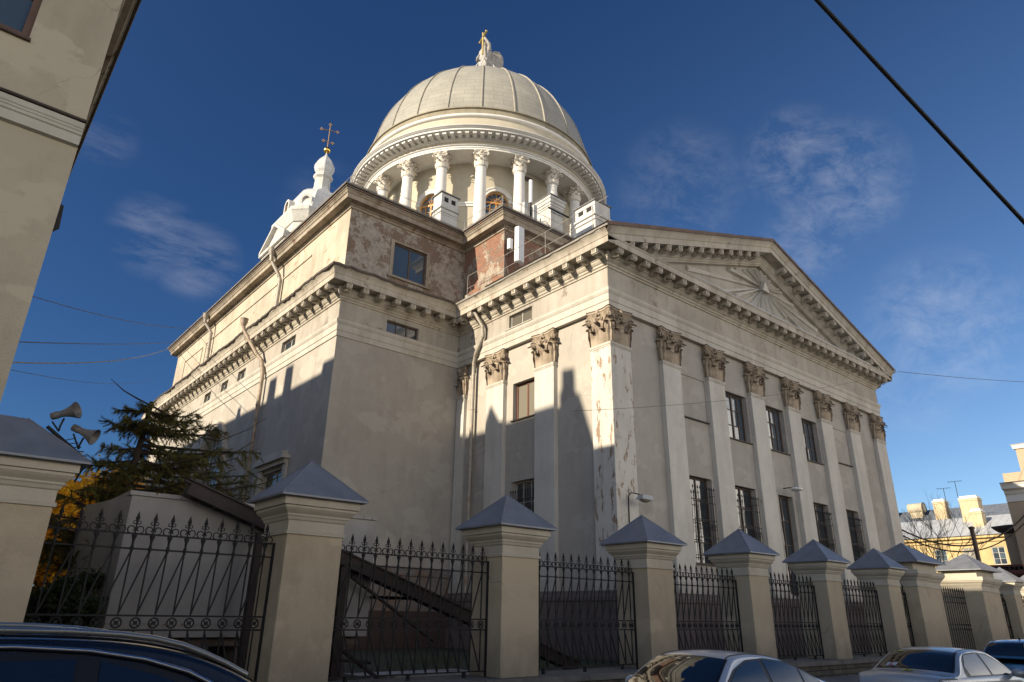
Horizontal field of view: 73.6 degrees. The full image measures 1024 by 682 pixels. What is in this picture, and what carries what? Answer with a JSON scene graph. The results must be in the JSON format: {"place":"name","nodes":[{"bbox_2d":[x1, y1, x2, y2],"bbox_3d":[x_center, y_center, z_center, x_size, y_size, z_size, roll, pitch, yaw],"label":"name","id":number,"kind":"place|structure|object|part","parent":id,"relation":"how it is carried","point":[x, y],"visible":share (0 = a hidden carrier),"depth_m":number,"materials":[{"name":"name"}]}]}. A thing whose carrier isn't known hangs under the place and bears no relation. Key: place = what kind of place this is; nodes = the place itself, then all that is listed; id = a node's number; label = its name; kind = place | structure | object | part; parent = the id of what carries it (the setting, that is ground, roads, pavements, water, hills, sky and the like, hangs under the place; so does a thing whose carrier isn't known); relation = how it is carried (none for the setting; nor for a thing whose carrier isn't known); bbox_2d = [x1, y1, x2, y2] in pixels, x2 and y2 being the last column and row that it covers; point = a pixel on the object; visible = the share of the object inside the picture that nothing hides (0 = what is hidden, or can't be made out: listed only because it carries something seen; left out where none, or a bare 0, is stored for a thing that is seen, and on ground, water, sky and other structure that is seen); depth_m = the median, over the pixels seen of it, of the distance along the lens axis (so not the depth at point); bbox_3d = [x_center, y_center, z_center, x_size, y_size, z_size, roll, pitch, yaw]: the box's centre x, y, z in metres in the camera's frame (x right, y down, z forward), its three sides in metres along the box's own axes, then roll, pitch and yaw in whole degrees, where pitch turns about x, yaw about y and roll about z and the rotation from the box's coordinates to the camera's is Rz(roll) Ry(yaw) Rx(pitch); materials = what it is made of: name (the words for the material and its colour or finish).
{"place":"outdoors","nodes":[
{"label":"outdoors","id":0,"kind":"place"},
{"bbox_2d":[27,589,48,608],"bbox_3d":[-11.270,6.257,14.729,1.957,2.531,2.339,-4,-22,12],"label":"shrub","id":1,"kind":"object","parent":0,"point":[35,596],"visible":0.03,"depth_m":15.23,"materials":[{"name":"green plant"}]},
{"bbox_2d":[258,123,339,259],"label":"bell tower","id":2,"kind":"structure","parent":0,"point":[302,206],"depth_m":112.01,"materials":[{"name":"white paint"}]},
{"bbox_2d":[182,477,579,680],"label":"steel ramp","id":3,"kind":"structure","parent":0,"point":[218,501],"depth_m":15.39,"materials":[{"name":"black metal"}]},
{"bbox_2d":[0,0,1023,588],"label":"sky","id":4,"kind":"structure","parent":0,"point":[756,118],"materials":[{"name":"blue"}]},
{"bbox_2d":[198,646,871,672],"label":"courtyard ground","id":5,"kind":"structure","parent":0,"point":[383,663],"depth_m":28.04,"materials":[{"name":"grey asphalt"}]},
{"bbox_2d":[32,479,86,595],"bbox_3d":[-16.781,7.939,23.865,5.853,5.996,5.025,0,-22,4],"label":"autumn tree","id":6,"kind":"object","parent":5,"relation":"on","point":[39,577],"visible":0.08,"depth_m":23.20,"materials":[{"name":"orange plant"}]},
{"bbox_2d":[23,560,108,626],"bbox_3d":[-8.668,5.589,13.093,1.962,2.644,2.161,2,-22,-3],"label":"shrub","id":7,"kind":"object","parent":5,"relation":"on","point":[50,604],"visible":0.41,"depth_m":12.95,"materials":[{"name":"green plant"}]},
{"bbox_2d":[0,0,141,401],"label":"corner house","id":8,"kind":"structure","parent":5,"relation":"on","point":[58,59],"depth_m":13.69,"materials":[{"name":"concrete"}]},
{"bbox_2d":[0,0,42,42],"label":"window","id":9,"kind":"structure","parent":8,"relation":"in","point":[17,17],"depth_m":14.01,"materials":[{"name":"brown"}]},
{"bbox_2d":[64,452,153,517],"bbox_3d":[-18.870,8.794,29.567,5.859,8.563,6.052,-9,-24,23],"label":"autumn tree","id":10,"kind":"object","parent":5,"relation":"on","point":[84,481],"visible":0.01,"depth_m":29.53,"materials":[{"name":"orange plant"}]},
{"bbox_2d":[28,379,282,619],"bbox_3d":[-9.073,4.987,17.771,5.401,7.219,7.069,-4,-22,11],"label":"spruce","id":11,"kind":"object","parent":5,"relation":"on","point":[134,469],"visible":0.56,"depth_m":17.16,"materials":[{"name":"green plant"}]},
{"bbox_2d":[68,490,376,680],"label":"site cabin","id":12,"kind":"object","parent":5,"relation":"on","point":[131,504],"visible":0.4,"depth_m":14.21,"materials":[{"name":"grey metal"}]},
{"bbox_2d":[343,669,468,679],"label":"concrete slab","id":13,"kind":"structure","parent":5,"relation":"on","point":[398,672],"depth_m":18.84,"materials":[{"name":"grey concrete"}]},
{"bbox_2d":[141,65,903,661],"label":"church","id":14,"kind":"structure","parent":5,"relation":"on","point":[399,341],"depth_m":40.22,"materials":[{"name":"stone"}]},
{"bbox_2d":[10,369,154,383],"bbox_3d":[-25.388,2.310,44.364,0.019,13.772,46.790,10,-23,-22],"label":"wire","id":15,"kind":"object","parent":14,"relation":"attached to","point":[64,379],"visible":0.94,"depth_m":28.38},
{"bbox_2d":[13,348,169,363],"bbox_3d":[-24.702,0.696,44.160,0.046,15.729,43.225,9,-23,-20],"label":"wire","id":16,"kind":"object","parent":14,"relation":"attached to","point":[79,362],"visible":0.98,"depth_m":30.60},
{"bbox_2d":[19,341,168,343],"bbox_3d":[-25.079,0.055,44.998,0.038,14.522,39.650,9,-23,-19],"label":"wire","id":17,"kind":"object","parent":14,"relation":"attached to","point":[76,343],"visible":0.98,"depth_m":30.93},
{"bbox_2d":[33,296,187,328],"bbox_3d":[-25.486,-1.593,46.384,0.038,10.548,30.118,6,-22,-13],"label":"wire","id":18,"kind":"object","parent":14,"relation":"attached to","point":[99,314],"visible":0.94,"depth_m":39.13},
{"bbox_2d":[203,434,221,486],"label":"window","id":19,"kind":"structure","parent":14,"relation":"in","point":[213,444],"depth_m":51.04,"materials":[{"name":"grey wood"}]},
{"bbox_2d":[264,470,281,489],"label":"window","id":20,"kind":"structure","parent":14,"relation":"in","point":[272,476],"depth_m":40.66,"materials":[{"name":"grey glass"}]},
{"bbox_2d":[284,337,295,350],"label":"window","id":21,"kind":"structure","parent":14,"relation":"in","point":[289,344],"depth_m":44.05,"materials":[{"name":"grey glass"}]},
{"bbox_2d":[386,321,416,339],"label":"window","id":22,"kind":"structure","parent":14,"relation":"in","point":[394,328],"depth_m":41.27,"materials":[{"name":"grey glass"}]},
{"bbox_2d":[392,243,425,284],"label":"window","id":23,"kind":"structure","parent":14,"relation":"in","point":[409,264],"depth_m":42.94,"materials":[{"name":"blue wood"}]},
{"bbox_2d":[476,30,502,67],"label":"angel statue","id":24,"kind":"object","parent":14,"relation":"on","point":[486,56],"visible":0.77,"depth_m":84.44,"materials":[{"name":"stone"}]},
{"bbox_2d":[507,238,512,256],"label":"panel antenna","id":25,"kind":"object","parent":14,"relation":"on","point":[509,243],"visible":1,"depth_m":42.21,"materials":[{"name":"white paint"}]},
{"bbox_2d":[514,226,523,268],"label":"panel antenna","id":26,"kind":"object","parent":14,"relation":"on","point":[519,242],"visible":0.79,"depth_m":42.17,"materials":[{"name":"white paint"}]},
{"bbox_2d":[511,308,531,326],"bbox_3d":[0.641,-1.289,39.397,0.070,0.830,2.000,18,-27,-36],"label":"window","id":27,"kind":"structure","parent":14,"relation":"in","point":[526,315],"depth_m":39.52,"materials":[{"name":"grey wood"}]},
{"bbox_2d":[510,480,533,511],"bbox_3d":[0.658,8.334,35.597,0.504,2.180,1.880,18,-27,-36],"label":"window","id":28,"kind":"structure","parent":14,"relation":"in","point":[524,491],"depth_m":35.89,"materials":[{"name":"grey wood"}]},
{"bbox_2d":[510,379,534,421],"bbox_3d":[0.752,3.232,37.623,0.460,2.200,2.020,18,-27,-36],"label":"window","id":29,"kind":"structure","parent":14,"relation":"in","point":[525,391],"depth_m":37.91,"materials":[{"name":"beige wood"}]},
{"bbox_2d":[522,179,548,225],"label":"pole antenna","id":30,"kind":"object","parent":14,"relation":"on","point":[533,207],"visible":0.42,"depth_m":47.03,"materials":[{"name":"white paint"}]},
{"bbox_2d":[628,489,653,522],"bbox_3d":[5.710,7.543,30.471,0.782,1.912,0.957,18,-27,-36],"label":"wall lamp","id":31,"kind":"object","parent":14,"relation":"attached to","point":[644,498],"visible":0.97,"depth_m":30.39,"materials":[{"name":"black metal"}]},
{"bbox_2d":[689,477,718,565],"bbox_3d":[9.592,9.059,34.553,2.120,4.340,0.564,18,-27,-36],"label":"window","id":32,"kind":"structure","parent":14,"relation":"in","point":[702,530],"depth_m":34.73,"materials":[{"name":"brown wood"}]},
{"bbox_2d":[580,372,895,410],"bbox_3d":[16.272,2.636,40.791,35.985,10.217,0.018,18,-27,-36],"label":"wire","id":33,"kind":"object","parent":14,"relation":"attached to","point":[723,400],"visible":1,"depth_m":35.41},
{"bbox_2d":[725,393,752,444],"bbox_3d":[12.817,4.407,39.291,2.400,2.810,0.460,18,-27,-36],"label":"window","id":34,"kind":"structure","parent":14,"relation":"in","point":[734,407],"depth_m":39.65,"materials":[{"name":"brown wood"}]},
{"bbox_2d":[735,487,762,540],"bbox_3d":[12.711,10.077,36.976,2.280,4.340,0.564,18,-27,-36],"label":"window","id":35,"kind":"structure","parent":14,"relation":"in","point":[745,511],"depth_m":37.51,"materials":[{"name":"black glass"}]},
{"bbox_2d":[766,408,790,455],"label":"window","id":36,"kind":"structure","parent":14,"relation":"in","point":[775,436],"depth_m":42.15,"materials":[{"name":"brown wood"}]},
{"bbox_2d":[778,496,798,595],"bbox_3d":[15.785,11.761,39.450,1.600,5.540,0.070,18,-27,-36],"label":"window","id":37,"kind":"structure","parent":14,"relation":"in","point":[783,502],"depth_m":39.93,"materials":[{"name":"black glass"}]},
{"bbox_2d":[783,487,802,490],"bbox_3d":[16.332,8.584,39.762,1.074,0.287,0.858,-7,-23,19],"label":"wall lamp","id":38,"kind":"object","parent":14,"relation":"attached to","point":[796,488],"visible":1,"depth_m":39.50,"materials":[{"name":"grey metal"}]},
{"bbox_2d":[801,420,824,464],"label":"window","id":39,"kind":"structure","parent":14,"relation":"in","point":[809,441],"depth_m":44.67,"materials":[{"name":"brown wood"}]},
{"bbox_2d":[814,504,836,552],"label":"window","id":40,"kind":"structure","parent":14,"relation":"in","point":[821,524],"depth_m":42.44,"materials":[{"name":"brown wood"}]},
{"bbox_2d":[846,511,866,579],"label":"window","id":41,"kind":"structure","parent":14,"relation":"in","point":[850,515],"depth_m":44.76,"materials":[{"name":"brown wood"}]},
{"bbox_2d":[899,371,1020,381],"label":"wire","id":42,"kind":"object","parent":14,"relation":"attached to","point":[960,377],"visible":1,"depth_m":55.99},
{"bbox_2d":[968,526,981,561],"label":"iron post","id":43,"kind":"object","parent":5,"relation":"on","point":[974,541],"visible":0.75,"depth_m":51.70,"materials":[{"name":"black metal"}]},
{"bbox_2d":[990,564,1023,577],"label":"canopy","id":44,"kind":"object","parent":5,"relation":"on","point":[1017,570],"visible":0.27,"depth_m":52.19,"materials":[{"name":"red metal"}]},
{"bbox_2d":[344,655,793,679],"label":"grass","id":45,"kind":"structure","parent":0,"point":[418,662],"depth_m":24.84,"materials":[{"name":"green plant"}]},
{"bbox_2d":[818,674,858,681],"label":"pavement","id":46,"kind":"structure","parent":0,"point":[851,678],"depth_m":22.02,"materials":[{"name":"grey asphalt"}]},
{"bbox_2d":[0,414,1023,681],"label":"fence","id":47,"kind":"object","parent":46,"relation":"on","point":[908,596],"visible":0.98,"depth_m":15.84,"materials":[{"name":"stone"}]},
{"bbox_2d":[46,425,86,481],"bbox_3d":[-7.410,1.874,11.341,0.166,0.841,0.738,-14,-26,33],"label":"speaker mount","id":48,"kind":"object","parent":47,"relation":"attached to","point":[53,431],"visible":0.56,"depth_m":11.36,"materials":[{"name":"black metal"}]},
{"bbox_2d":[50,402,81,431],"bbox_3d":[-7.418,1.244,11.336,0.450,0.510,0.280,6,-22,-14],"label":"loudspeaker","id":49,"kind":"object","parent":48,"relation":"attached to","point":[74,410],"visible":1,"depth_m":11.33,"materials":[{"name":"grey metal"}]},
{"bbox_2d":[71,424,100,448],"bbox_3d":[-7.235,1.617,11.570,0.451,0.431,0.279,10,-23,-21],"label":"loudspeaker","id":50,"kind":"object","parent":48,"relation":"attached to","point":[91,437],"visible":1,"depth_m":11.58,"materials":[{"name":"grey metal"}]},
{"bbox_2d":[991,443,1023,563],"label":"corner block","id":51,"kind":"structure","parent":46,"relation":"on","point":[1012,486],"depth_m":60.69,"materials":[{"name":"paint"}]},
{"bbox_2d":[814,0,1023,224],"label":"cable","id":52,"kind":"object","parent":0,"point":[907,97],"visible":1,"depth_m":9.90,"materials":[{"name":"black metal"}]},
{"label":"road","id":53,"kind":"structure","parent":0,"visible":0},
{"bbox_2d":[0,622,255,681],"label":"suv","id":54,"kind":"object","parent":53,"relation":"on","point":[36,652],"visible":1,"depth_m":3.58,"materials":[{"name":"blue paint"}]},
{"bbox_3d":[-2.519,1.720,3.053,0.928,0.517,0.172,18,-27,-36],"label":"side window","id":55,"kind":"part","parent":54,"relation":"part of","materials":[{"name":"blue glass"}]},
{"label":"side window","id":56,"kind":"part","parent":54,"relation":"part of","materials":[{"name":"blue glass"}]},
{"bbox_2d":[625,623,824,681],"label":"fastback car","id":57,"kind":"object","parent":53,"relation":"on","point":[702,666],"visible":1,"depth_m":9.35,"materials":[{"name":"silver metal"}]},
{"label":"side window","id":58,"kind":"part","parent":57,"relation":"part of","materials":[{"name":"blue glass"}]},
{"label":"side window","id":59,"kind":"part","parent":57,"relation":"part of","materials":[{"name":"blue glass"}]},
{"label":"side window","id":60,"kind":"part","parent":57,"relation":"part of","materials":[{"name":"grey glass"}]},
{"bbox_2d":[858,646,1023,681],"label":"saloon car","id":61,"kind":"object","parent":53,"relation":"on","point":[929,664],"visible":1,"depth_m":12.69,"materials":[{"name":"silver metal"}]},
{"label":"rear window","id":62,"kind":"part","parent":61,"relation":"part of","materials":[{"name":"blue glass"}]},
{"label":"side window","id":63,"kind":"part","parent":61,"relation":"part of","materials":[{"name":"grey glass"}]},
{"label":"side window","id":64,"kind":"part","parent":61,"relation":"part of","materials":[{"name":"grey glass"}]},
{"bbox_2d":[898,494,999,572],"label":"bare tree","id":65,"kind":"object","parent":53,"relation":"on","point":[930,527],"visible":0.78,"depth_m":74.42,"materials":[{"name":"brown plant"}]},
{"bbox_2d":[901,495,1012,572],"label":"yellow house","id":66,"kind":"structure","parent":53,"relation":"on","point":[997,554],"depth_m":176.73,"materials":[{"name":"yellow paint"}]},
{"bbox_2d":[935,549,947,562],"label":"window","id":67,"kind":"structure","parent":66,"relation":"in","point":[945,553],"depth_m":176.11,"materials":[{"name":"grey wood"}]},
{"bbox_2d":[899,503,1009,522],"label":"house","id":68,"kind":"structure","parent":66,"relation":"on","point":[996,509],"depth_m":200.43,"materials":[{"name":"paint"}]},
{"bbox_2d":[907,502,926,518],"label":"chimney","id":69,"kind":"object","parent":68,"relation":"on","point":[914,509],"visible":0.82,"depth_m":210.30,"materials":[{"name":"beige brick"}]},
{"bbox_2d":[963,548,975,558],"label":"window","id":70,"kind":"structure","parent":66,"relation":"in","point":[964,549],"depth_m":171.95,"materials":[{"name":"grey wood"}]},
{"bbox_2d":[991,546,1007,564],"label":"window","id":71,"kind":"structure","parent":66,"relation":"in","point":[999,554],"depth_m":167.06,"materials":[{"name":"grey wood"}]},
{"bbox_2d":[983,634,1023,670],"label":"hatchback car","id":72,"kind":"object","parent":53,"relation":"on","point":[1008,654],"visible":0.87,"depth_m":15.90,"materials":[{"name":"blue paint"}]},
{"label":"rear window","id":73,"kind":"part","parent":72,"relation":"part of","materials":[{"name":"blue glass"}]},
{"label":"iron post","id":74,"kind":"object","parent":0,"visible":0},
{"bbox_2d":[902,515,1023,546],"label":"cable","id":75,"kind":"object","parent":74,"relation":"attached to","point":[1019,520],"visible":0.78,"depth_m":53.98,"materials":[{"name":"black metal"}]},
{"bbox_2d":[903,523,1023,551],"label":"cable","id":76,"kind":"object","parent":74,"relation":"attached to","point":[965,551],"visible":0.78,"depth_m":53.43,"materials":[{"name":"black metal"}]}
]}

